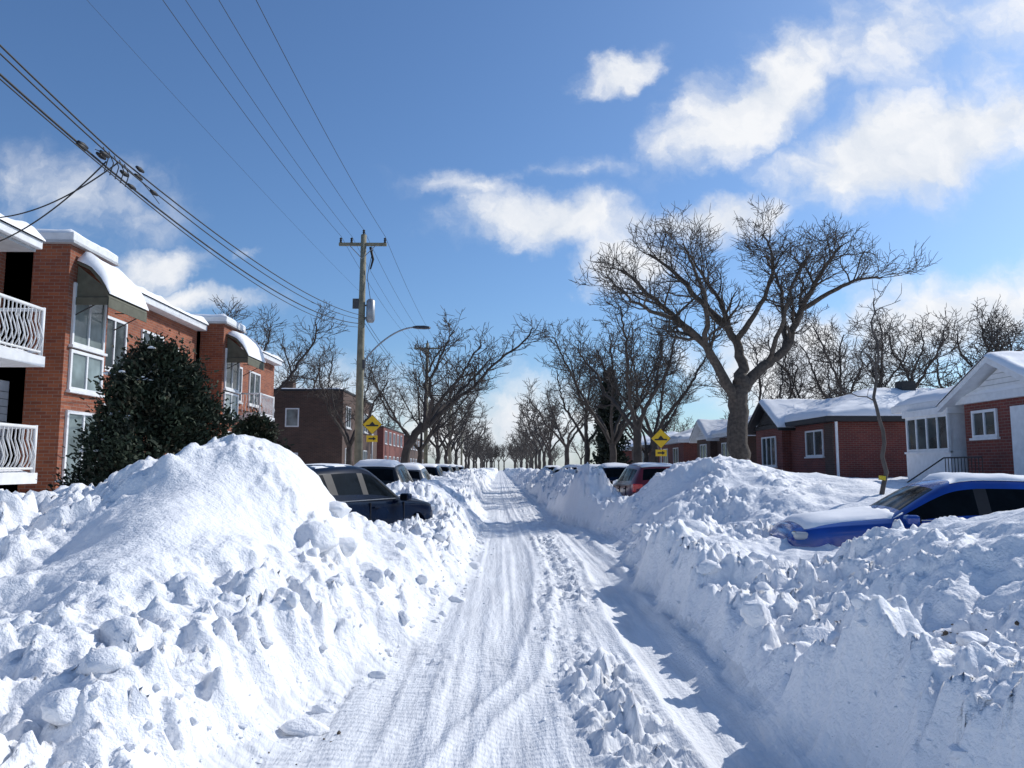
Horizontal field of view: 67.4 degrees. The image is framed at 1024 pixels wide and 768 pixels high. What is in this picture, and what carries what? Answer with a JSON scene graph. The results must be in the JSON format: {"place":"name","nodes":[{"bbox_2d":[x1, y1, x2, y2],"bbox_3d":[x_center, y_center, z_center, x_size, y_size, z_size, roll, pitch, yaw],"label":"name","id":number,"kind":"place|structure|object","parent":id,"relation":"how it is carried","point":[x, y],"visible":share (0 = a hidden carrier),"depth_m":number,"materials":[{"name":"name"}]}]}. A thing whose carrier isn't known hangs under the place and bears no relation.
{"place":"outdoors","nodes":[
{"label":"outdoors","id":0,"kind":"place"},
{"bbox_2d":[36,229,116,255],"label":"roof snow","id":1,"kind":"structure","parent":0,"point":[54,230],"depth_m":17.00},
{"bbox_2d":[227,358,263,370],"bbox_3d":[-9.507,-0.698,27.463,0.725,0.220,1.860,0,-6,-1],"label":"awning valance","id":2,"kind":"object","parent":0,"point":[253,363],"visible":1,"depth_m":26.56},
{"bbox_2d":[0,433,1023,767],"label":"snow covered ground","id":3,"kind":"structure","parent":0,"point":[166,549],"depth_m":5.89,"materials":[{"name":"snow"}]},
{"bbox_2d":[0,473,36,484],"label":"slab","id":4,"kind":"structure","parent":3,"relation":"on","point":[17,478],"depth_m":13.86,"materials":[{"name":"white paint"}]},
{"bbox_2d":[0,423,37,472],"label":"railing","id":5,"kind":"object","parent":4,"relation":"on","point":[32,450],"visible":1,"depth_m":14.09,"materials":[{"name":"metal"}]},
{"bbox_2d":[0,244,109,492],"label":"bay","id":6,"kind":"object","parent":3,"relation":"on","point":[48,402],"visible":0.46,"depth_m":16.74,"materials":[{"name":"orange brick"}]},
{"bbox_2d":[61,410,94,481],"bbox_3d":[-9.729,1.517,17.390,0.120,1.760,1.500,0,-6,-1],"label":"window frame","id":7,"kind":"object","parent":6,"relation":"attached to","point":[66,428],"depth_m":16.77,"materials":[{"name":"white paint"}]},
{"bbox_2d":[66,414,95,482],"bbox_3d":[-9.773,1.487,17.393,0.032,1.560,1.260,0,-6,-1],"label":"window glass bay","id":8,"kind":"object","parent":7,"relation":"in","point":[73,425],"depth_m":17.08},
{"bbox_2d":[43,240,119,265],"bbox_3d":[-10.439,-3.029,17.848,1.620,0.057,2.030,0,-6,-1],"label":"bay coping","id":9,"kind":"object","parent":6,"relation":"on","point":[95,253],"visible":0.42,"depth_m":17.32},
{"bbox_2d":[39,232,117,262],"bbox_3d":[-10.459,-3.149,17.861,1.620,0.180,1.990,0,-6,-1],"label":"bay cap","id":10,"kind":"object","parent":9,"relation":"on","point":[75,237],"visible":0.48,"depth_m":17.03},
{"bbox_2d":[65,349,104,397],"bbox_3d":[-9.729,-0.223,17.579,0.120,0.960,1.500,0,-6,-1],"label":"window frame","id":11,"kind":"object","parent":6,"relation":"attached to","point":[80,391],"depth_m":17.46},
{"bbox_2d":[71,353,100,391],"bbox_3d":[-9.773,-0.253,17.582,0.032,0.760,1.260,0,-6,-1],"label":"window glass bay","id":12,"kind":"object","parent":11,"relation":"in","point":[78,370],"depth_m":17.48,"materials":[{"name":"glass"}]},
{"bbox_2d":[68,282,107,355],"bbox_3d":[-9.729,-1.465,17.715,0.120,1.460,1.500,0,-6,-1],"label":"window frame","id":13,"kind":"object","parent":6,"relation":"attached to","point":[82,347],"depth_m":17.59,"materials":[{"name":"plastic"}]},
{"bbox_2d":[74,305,103,349],"bbox_3d":[-9.773,-1.495,17.717,0.032,1.260,1.260,0,-6,-1],"label":"window glass bay","id":14,"kind":"object","parent":13,"relation":"in","point":[81,326],"depth_m":17.82,"materials":[{"name":"glass"}]},
{"bbox_2d":[77,261,146,313],"bbox_3d":[-9.373,-2.245,18.081,0.760,0.830,1.850,0,-6,-1],"label":"awning","id":15,"kind":"object","parent":6,"relation":"attached to","point":[99,278],"visible":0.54,"depth_m":17.20,"materials":[{"name":"white"}]},
{"bbox_2d":[76,297,146,322],"bbox_3d":[-9.361,-1.724,18.020,0.725,0.220,1.860,0,-6,-1],"label":"awning valance","id":16,"kind":"object","parent":15,"relation":"attached to","point":[111,303],"visible":1,"depth_m":17.37,"materials":[{"name":"fabric"}]},
{"bbox_2d":[78,251,148,310],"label":"snow on awning","id":17,"kind":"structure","parent":6,"relation":"attached to","point":[119,283],"depth_m":17.64,"materials":[{"name":"snow"}]},
{"bbox_2d":[77,266,106,296],"bbox_3d":[-9.375,-2.292,17.186,0.710,0.730,0.001,0,-6,-1],"label":"awning side","id":18,"kind":"object","parent":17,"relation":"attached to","point":[89,285],"visible":1,"depth_m":17.17,"materials":[{"name":"fabric"}]},
{"bbox_2d":[0,252,196,491],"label":"walls","id":19,"kind":"structure","parent":3,"relation":"on","point":[157,323],"depth_m":16.89,"materials":[{"name":"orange brick"}]},
{"bbox_2d":[0,380,8,465],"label":"siding","id":20,"kind":"object","parent":19,"relation":"attached to","point":[4,385],"visible":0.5,"depth_m":16.42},
{"bbox_2d":[0,221,42,248],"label":"eaves","id":21,"kind":"object","parent":19,"relation":"attached to","point":[21,236],"visible":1,"depth_m":14.27,"materials":[{"name":"white paint"}]},
{"bbox_2d":[0,232,35,251],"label":"eave soffit","id":22,"kind":"structure","parent":21,"relation":"attached to","point":[10,244],"depth_m":14.51,"materials":[{"name":"grey"}]},
{"bbox_2d":[0,213,45,241],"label":"roof snow","id":23,"kind":"structure","parent":21,"relation":"on","point":[32,231],"depth_m":14.47,"materials":[{"name":"snow"}]},
{"bbox_2d":[0,346,44,366],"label":"slab","id":24,"kind":"structure","parent":19,"relation":"attached to","point":[9,357],"depth_m":14.06,"materials":[{"name":"white paint"}]},
{"bbox_2d":[0,293,45,355],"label":"railing","id":25,"kind":"object","parent":24,"relation":"on","point":[41,324],"visible":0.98,"depth_m":14.24,"materials":[{"name":"metal"}]},
{"bbox_2d":[105,316,127,371],"bbox_3d":[-10.571,-1.021,20.420,0.120,1.460,1.400,0,-6,-1],"label":"window frame side","id":26,"kind":"object","parent":19,"relation":"attached to","point":[115,320],"depth_m":20.46,"materials":[{"name":"white paint"}]},
{"bbox_2d":[105,319,124,366],"bbox_3d":[-10.615,-1.050,20.422,0.032,1.260,1.160,0,-6,-1],"label":"window frame","id":27,"kind":"object","parent":26,"relation":"attached to","point":[120,337],"depth_m":20.43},
{"bbox_2d":[142,294,206,330],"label":"eaves","id":28,"kind":"object","parent":19,"relation":"attached to","point":[153,305],"visible":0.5,"depth_m":23.54,"materials":[{"name":"white paint"}]},
{"bbox_2d":[136,285,208,324],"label":"roof snow","id":29,"kind":"structure","parent":28,"relation":"on","point":[162,300],"depth_m":23.08,"materials":[{"name":"snow"}]},
{"bbox_2d":[26,329,245,492],"bbox_3d":[-5.934,1.243,12.531,3.205,4.335,3.196,0,-6,-1],"label":"cedar tree","id":30,"kind":"object","parent":3,"relation":"on","point":[161,402],"visible":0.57,"depth_m":12.10,"materials":[{"name":"green plant"}]},
{"bbox_2d":[196,324,240,436],"bbox_3d":[-10.615,1.356,26.926,1.400,6.820,1.750,0,-6,-1],"label":"bay","id":31,"kind":"object","parent":3,"relation":"on","point":[213,342],"visible":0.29,"depth_m":26.33,"materials":[{"name":"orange brick"}]},
{"bbox_2d":[207,321,245,332],"bbox_3d":[-10.585,-2.003,27.291,1.620,0.057,2.030,0,-6,-1],"label":"bay coping","id":32,"kind":"object","parent":31,"relation":"on","point":[229,325],"visible":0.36,"depth_m":26.54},
{"bbox_2d":[202,316,245,330],"bbox_3d":[-10.605,-2.124,27.304,1.620,0.180,1.990,0,-6,-1],"label":"bay cap","id":33,"kind":"object","parent":32,"relation":"on","point":[222,319],"visible":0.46,"depth_m":26.34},
{"bbox_2d":[223,391,238,419],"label":"window frame","id":34,"kind":"object","parent":31,"relation":"attached to","point":[228,393],"depth_m":27.02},
{"bbox_2d":[225,394,236,416],"bbox_3d":[-9.919,0.773,27.025,0.032,0.760,1.260,0,-6,-1],"label":"window glass bay","id":35,"kind":"object","parent":34,"relation":"in","point":[234,400],"depth_m":27.22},
{"bbox_2d":[223,348,240,393],"bbox_3d":[-9.875,-0.440,27.158,0.120,1.460,1.500,0,-6,-1],"label":"window frame","id":36,"kind":"object","parent":31,"relation":"attached to","point":[231,389],"depth_m":26.99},
{"bbox_2d":[226,363,237,389],"bbox_3d":[-9.919,-0.469,27.160,0.032,1.260,1.260,0,-6,-1],"label":"window glass bay","id":37,"kind":"object","parent":36,"relation":"in","point":[235,376],"depth_m":27.32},
{"bbox_2d":[227,334,263,364],"bbox_3d":[-9.519,-1.220,27.525,0.760,0.830,1.850,0,-6,-1],"label":"awning","id":38,"kind":"object","parent":31,"relation":"attached to","point":[245,351],"visible":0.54,"depth_m":26.64,"materials":[{"name":"white"}]},
{"bbox_2d":[228,331,264,361],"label":"snow on awning","id":39,"kind":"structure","parent":31,"relation":"attached to","point":[252,347],"depth_m":27.18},
{"bbox_2d":[227,338,245,356],"bbox_3d":[-9.521,-1.266,26.629,0.710,0.730,0.001,0,-6,-1],"label":"awning side","id":40,"kind":"object","parent":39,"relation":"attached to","point":[234,350],"visible":1,"depth_m":26.62,"materials":[{"name":"fabric"}]},
{"bbox_2d":[196,331,273,422],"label":"walls","id":41,"kind":"structure","parent":3,"relation":"on","point":[267,382],"depth_m":32.72,"materials":[{"name":"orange brick"}]},
{"bbox_2d":[247,371,260,408],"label":"window frame","id":42,"kind":"object","parent":41,"relation":"attached to","point":[250,404],"visible":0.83,"depth_m":32.04,"materials":[{"name":"white paint"}]},
{"bbox_2d":[250,373,258,404],"bbox_3d":[-10.796,0.218,32.102,0.032,1.260,1.260,0,-6,-1],"label":"window glass","id":43,"kind":"object","parent":42,"relation":"attached to","point":[252,385],"visible":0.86,"depth_m":32.02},
{"bbox_2d":[239,415,274,421],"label":"slab","id":44,"kind":"structure","parent":41,"relation":"attached to","point":[240,416],"depth_m":30.22,"materials":[{"name":"white paint"}]},
{"bbox_2d":[239,393,274,417],"bbox_3d":[-10.323,0.883,31.232,0.912,0.890,2.025,0,-6,-1],"label":"railing","id":45,"kind":"object","parent":44,"relation":"on","point":[265,397],"visible":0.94,"depth_m":30.92,"materials":[{"name":"metal"}]},
{"bbox_2d":[241,347,281,365],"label":"eaves","id":46,"kind":"object","parent":41,"relation":"attached to","point":[272,360],"visible":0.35,"depth_m":33.84,"materials":[{"name":"white paint"}]},
{"bbox_2d":[210,296,287,382],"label":"bare tree","id":47,"kind":"object","parent":3,"relation":"on","point":[268,337],"visible":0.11,"depth_m":48.04,"materials":[{"name":"brown plant"}]},
{"bbox_2d":[228,405,293,449],"bbox_3d":[-7.855,2.539,23.756,2.726,3.783,2.730,0,-6,-1],"label":"cedar tree","id":48,"kind":"object","parent":3,"relation":"on","point":[257,425],"visible":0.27,"depth_m":23.61,"materials":[{"name":"green plant"}]},
{"bbox_2d":[214,294,349,395],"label":"bare tree","id":49,"kind":"object","parent":3,"relation":"on","point":[297,366],"visible":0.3,"depth_m":43.00,"materials":[{"name":"brown plant"}]},
{"bbox_2d":[269,326,348,389],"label":"bare tree","id":50,"kind":"object","parent":3,"relation":"on","point":[314,362],"visible":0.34,"depth_m":49.58,"materials":[{"name":"brown plant"}]},
{"bbox_2d":[273,391,371,465],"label":"walls","id":51,"kind":"structure","parent":3,"relation":"on","point":[315,437],"depth_m":44.84,"materials":[{"name":"brown brick"}]},
{"bbox_2d":[285,408,298,426],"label":"window frame side","id":52,"kind":"object","parent":51,"relation":"attached to","point":[286,416],"depth_m":44.82,"materials":[{"name":"white paint"}]},
{"bbox_2d":[286,409,297,425],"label":"window frame","id":53,"kind":"object","parent":52,"relation":"attached to","point":[292,418],"depth_m":44.85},
{"bbox_2d":[274,389,371,404],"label":"parapet cap","id":54,"kind":"object","parent":51,"relation":"on","point":[350,393],"visible":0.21,"depth_m":45.00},
{"bbox_2d":[300,354,402,464],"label":"bare tree","id":55,"kind":"object","parent":3,"relation":"on","point":[349,442],"visible":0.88,"depth_m":41.05,"materials":[{"name":"brown plant"}]},
{"bbox_2d":[339,230,386,464],"bbox_3d":[-5.960,-0.403,30.132,1.900,11.610,0.340,0,-6,-1],"label":"utility pole","id":56,"kind":"object","parent":3,"relation":"on","point":[359,304],"visible":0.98,"depth_m":30.23,"materials":[{"name":"brown wood"}]},
{"bbox_2d":[0,0,455,402],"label":"power lines","id":57,"kind":"object","parent":56,"relation":"attached to","point":[82,185],"visible":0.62,"depth_m":12.53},
{"bbox_2d":[76,140,157,195],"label":"cable splices","id":58,"kind":"object","parent":57,"relation":"attached to","point":[103,155],"visible":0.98,"depth_m":11.00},
{"bbox_2d":[362,326,430,368],"bbox_3d":[-4.538,-1.448,30.192,2.657,1.700,0.250,0,-6,-1],"label":"street lamp","id":59,"kind":"object","parent":56,"relation":"attached to","point":[414,327],"visible":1,"depth_m":30.20,"materials":[{"name":"metal"}]},
{"bbox_2d":[305,463,434,523],"bbox_3d":[-3.204,2.312,14.126,2.240,1.693,4.519,-3,-7,23],"label":"parked car","id":60,"kind":"object","parent":3,"relation":"on","point":[367,494],"visible":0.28,"depth_m":13.62,"materials":[{"name":"blue paint"}]},
{"bbox_2d":[362,415,381,458],"bbox_3d":[-5.080,2.989,27.789,0.720,3.760,0.092,0,-6,-1],"label":"traffic sign","id":61,"kind":"object","parent":3,"relation":"on","point":[372,424],"visible":0.85,"depth_m":27.90,"materials":[{"name":"metal"}]},
{"bbox_2d":[354,459,413,484],"bbox_3d":[-3.692,3.056,22.034,2.240,1.783,4.519,0,-6,-1],"label":"parked car","id":62,"kind":"object","parent":3,"relation":"on","point":[385,471],"visible":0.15,"depth_m":20.29,"materials":[{"name":"grey paint"}]},
{"bbox_2d":[377,427,403,461],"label":"walls","id":63,"kind":"structure","parent":3,"relation":"on","point":[388,450],"depth_m":78.41,"materials":[{"name":"red brick"}]},
{"bbox_2d":[404,436,423,462],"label":"walls","id":64,"kind":"structure","parent":3,"relation":"on","point":[414,454],"depth_m":101.94,"materials":[{"name":"brown brick"}]},
{"bbox_2d":[402,462,430,480],"bbox_3d":[-3.853,3.807,29.194,2.128,1.636,4.293,0,-6,-1],"label":"parked car","id":65,"kind":"object","parent":3,"relation":"on","point":[417,471],"visible":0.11,"depth_m":27.57,"materials":[{"name":"silver metal"}]},
{"bbox_2d":[350,346,492,463],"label":"bare tree","id":66,"kind":"object","parent":3,"relation":"on","point":[434,429],"visible":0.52,"depth_m":53.74,"materials":[{"name":"brown plant"}]},
{"bbox_2d":[415,340,437,463],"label":"utility pole","id":67,"kind":"object","parent":3,"relation":"on","point":[425,457],"visible":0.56,"depth_m":56.70,"materials":[{"name":"brown wood"}]},
{"bbox_2d":[422,463,442,475],"bbox_3d":[-3.952,4.562,35.649,2.240,1.729,4.519,0,-6,-1],"label":"parked car","id":68,"kind":"object","parent":3,"relation":"on","point":[434,469],"visible":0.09,"depth_m":33.88,"materials":[{"name":"blue paint"}]},
{"bbox_2d":[392,372,494,463],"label":"bare tree","id":69,"kind":"object","parent":3,"relation":"on","point":[437,446],"visible":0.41,"depth_m":66.77,"materials":[{"name":"brown plant"}]},
{"bbox_2d":[437,464,453,471],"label":"parked car","id":70,"kind":"object","parent":3,"relation":"on","point":[445,467],"visible":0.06,"depth_m":40.40,"materials":[{"name":"grey paint"}]},
{"bbox_2d":[400,305,550,462],"bbox_3d":[-2.114,0.996,39.628,7.230,9.423,6.376,3,-7,-26],"label":"bare tree","id":71,"kind":"object","parent":3,"relation":"on","point":[428,421],"visible":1,"depth_m":38.86,"materials":[{"name":"brown plant"}]},
{"bbox_2d":[40,462,1016,736],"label":"ploughed snow blocks","id":72,"kind":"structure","parent":3,"relation":"on","point":[58,706],"depth_m":5.43,"materials":[{"name":"white"}]},
{"bbox_2d":[276,373,824,470],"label":"distant trees","id":73,"kind":"object","parent":3,"relation":"on","point":[478,448],"visible":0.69,"depth_m":119.17,"materials":[{"name":"brown plant"}]},
{"bbox_2d":[82,478,1023,767],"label":"loose snow lumps","id":74,"kind":"object","parent":3,"relation":"on","point":[956,752],"visible":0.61,"depth_m":4.49,"materials":[{"name":"white"}]},
{"bbox_2d":[518,367,601,465],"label":"bare tree","id":75,"kind":"object","parent":3,"relation":"on","point":[561,438],"visible":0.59,"depth_m":67.70,"materials":[{"name":"brown plant"}]},
{"bbox_2d":[545,339,633,463],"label":"bare tree","id":76,"kind":"object","parent":3,"relation":"on","point":[585,437],"visible":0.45,"depth_m":56.04,"materials":[{"name":"brown plant"}]},
{"bbox_2d":[526,313,684,462],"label":"bare tree","id":77,"kind":"object","parent":3,"relation":"on","point":[616,435],"visible":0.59,"depth_m":46.03,"materials":[{"name":"brown plant"}]},
{"bbox_2d":[589,366,633,463],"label":"spruce tree","id":78,"kind":"object","parent":3,"relation":"on","point":[603,453],"visible":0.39,"depth_m":53.68,"materials":[{"name":"green plant"}]},
{"bbox_2d":[596,463,628,480],"bbox_3d":[3.934,3.966,30.101,2.240,1.756,4.519,0,-6,-1],"label":"parked car","id":79,"kind":"object","parent":3,"relation":"on","point":[613,471],"visible":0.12,"depth_m":28.28,"materials":[{"name":"blue paint"}]},
{"bbox_2d":[558,279,694,462],"bbox_3d":[6.427,0.395,38.085,7.201,10.146,7.988,1,-6,-11],"label":"bare tree","id":80,"kind":"object","parent":3,"relation":"on","point":[635,426],"visible":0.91,"depth_m":37.38,"materials":[{"name":"brown plant"}]},
{"bbox_2d":[620,435,649,464],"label":"brick bungalow","id":81,"kind":"object","parent":3,"relation":"on","point":[628,453],"depth_m":79.90,"materials":[{"name":"brick"}]},
{"bbox_2d":[610,462,671,495],"bbox_3d":[4.136,3.258,23.542,2.240,1.705,4.519,0,-6,-3],"label":"parked car","id":82,"kind":"object","parent":3,"relation":"on","point":[634,478],"visible":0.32,"depth_m":21.85,"materials":[{"name":"red paint"}]},
{"bbox_2d":[585,363,702,461],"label":"bare tree","id":83,"kind":"object","parent":3,"relation":"on","point":[646,451],"visible":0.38,"depth_m":57.83,"materials":[{"name":"brown plant"}]},
{"bbox_2d":[626,431,679,463],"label":"brick bungalow","id":84,"kind":"object","parent":3,"relation":"on","point":[648,440],"visible":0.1,"depth_m":69.40,"materials":[{"name":"red"}]},
{"bbox_2d":[651,428,670,462],"bbox_3d":[6.207,3.584,31.923,0.840,3.470,0.092,0,-6,-1],"label":"traffic sign","id":85,"kind":"object","parent":3,"relation":"on","point":[660,438],"visible":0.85,"depth_m":32.02,"materials":[{"name":"metal"}]},
{"bbox_2d":[584,311,739,462],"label":"bare tree","id":86,"kind":"object","parent":3,"relation":"on","point":[649,432],"visible":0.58,"depth_m":42.77,"materials":[{"name":"brown plant"}]},
{"bbox_2d":[659,428,697,463],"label":"brick bungalow","id":87,"kind":"object","parent":3,"relation":"on","point":[678,447],"visible":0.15,"depth_m":55.46,"materials":[{"name":"white paint"}]},
{"bbox_2d":[688,415,756,463],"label":"brick bungalow","id":88,"kind":"object","parent":3,"relation":"on","point":[708,437],"visible":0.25,"depth_m":46.84,"materials":[{"name":"white paint"}]},
{"bbox_2d":[568,195,940,459],"bbox_3d":[8.251,-1.024,28.171,13.011,11.844,6.145,1,-6,-10],"label":"bare tree","id":89,"kind":"object","parent":3,"relation":"on","point":[738,388],"visible":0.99,"depth_m":27.93,"materials":[{"name":"brown plant"}]},
{"bbox_2d":[702,327,811,415],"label":"bare tree","id":90,"kind":"object","parent":3,"relation":"on","point":[780,385],"visible":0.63,"depth_m":42.64,"materials":[{"name":"brown plant"}]},
{"bbox_2d":[745,312,936,399],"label":"bare tree","id":91,"kind":"object","parent":3,"relation":"on","point":[825,367],"visible":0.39,"depth_m":47.76,"materials":[{"name":"brown plant"}]},
{"bbox_2d":[747,381,943,477],"bbox_3d":[17.381,2.822,34.770,11.070,5.600,10.700,0,-6,-1],"label":"brick bungalow","id":92,"kind":"object","parent":3,"relation":"on","point":[840,436],"visible":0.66,"depth_m":31.45,"materials":[{"name":"red"}]},
{"bbox_2d":[762,438,774,464],"bbox_3d":[12.243,3.212,36.509,0.032,1.260,1.760,0,-6,-1],"label":"window glass","id":93,"kind":"structure","parent":92,"relation":"in","point":[768,439],"depth_m":36.48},
{"bbox_2d":[761,436,777,467],"bbox_3d":[12.199,3.242,36.505,0.120,1.460,2.000,0,-6,-1],"label":"window frame","id":94,"kind":"structure","parent":92,"relation":"in","point":[773,466],"depth_m":36.22,"materials":[{"name":"white paint"}]},
{"bbox_2d":[806,431,821,454],"bbox_3d":[12.709,2.494,32.218,0.032,0.960,1.660,0,-6,-1],"label":"window glass","id":95,"kind":"structure","parent":92,"relation":"in","point":[818,435],"depth_m":32.13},
{"bbox_2d":[804,429,824,457],"bbox_3d":[12.665,2.524,32.214,0.120,1.160,1.900,0,-6,-1],"label":"window frame","id":96,"kind":"structure","parent":92,"relation":"in","point":[807,456],"depth_m":32.17,"materials":[{"name":"white paint"}]},
{"bbox_2d":[841,270,901,494],"bbox_3d":[7.231,0.051,15.360,1.150,4.891,1.515,-5,-8,39],"label":"young tree","id":97,"kind":"object","parent":3,"relation":"on","point":[884,478],"visible":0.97,"depth_m":15.11,"materials":[{"name":"brown plant"}]},
{"bbox_2d":[774,302,980,398],"bbox_3d":[17.816,0.493,38.732,8.489,9.929,9.869,-2,-7,18],"label":"bare tree","id":98,"kind":"object","parent":3,"relation":"on","point":[880,372],"visible":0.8,"depth_m":36.98,"materials":[{"name":"brown plant"}]},
{"bbox_2d":[769,472,1023,546],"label":"parked car","id":99,"kind":"object","parent":3,"relation":"on","point":[929,498],"visible":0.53,"depth_m":10.12,"materials":[{"name":"blue paint"}]},
{"bbox_2d":[865,305,1022,387],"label":"bare tree","id":100,"kind":"object","parent":3,"relation":"on","point":[998,320],"visible":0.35,"depth_m":40.26,"materials":[{"name":"brown plant"}]},
{"bbox_2d":[891,351,1023,482],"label":"brick bungalow","id":101,"kind":"object","parent":3,"relation":"on","point":[971,420],"visible":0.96,"depth_m":19.71,"materials":[{"name":"white paint"}]},
{"bbox_2d":[974,411,994,434],"bbox_3d":[11.958,1.000,19.391,0.032,0.560,0.860,0,-6,-1],"label":"window glass","id":102,"kind":"structure","parent":101,"relation":"in","point":[989,416],"depth_m":19.37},
{"bbox_2d":[969,408,1000,440],"bbox_3d":[11.914,1.030,19.387,0.120,0.760,1.100,0,-6,-1],"label":"window frame","id":103,"kind":"structure","parent":101,"relation":"in","point":[989,436],"depth_m":19.35,"materials":[{"name":"white paint"}]},
{"bbox_2d":[1010,405,1023,474],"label":"entry door","id":104,"kind":"structure","parent":101,"relation":"in","point":[1016,412],"depth_m":18.02,"materials":[{"name":"white paint"}]},
{"bbox_2d":[921,316,1022,384],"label":"bare tree","id":105,"kind":"object","parent":3,"relation":"on","point":[965,359],"visible":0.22,"depth_m":51.08,"materials":[{"name":"brown plant"}]},
{"bbox_2d":[962,296,1023,367],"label":"bare tree","id":106,"kind":"object","parent":3,"relation":"on","point":[983,339],"visible":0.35,"depth_m":43.00,"materials":[{"name":"brown plant"}]},
{"bbox_2d":[979,322,1023,356],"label":"bare tree","id":107,"kind":"object","parent":3,"relation":"on","point":[1008,348],"visible":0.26,"depth_m":38.15,"materials":[{"name":"brown plant"}]},
{"bbox_2d":[0,0,1023,470],"label":"sky","id":108,"kind":"structure","parent":0,"point":[493,146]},
{"bbox_2d":[192,470,879,767],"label":"snow covered road","id":109,"kind":"structure","parent":0,"point":[480,695],"depth_m":5.71,"materials":[{"name":"snow"}]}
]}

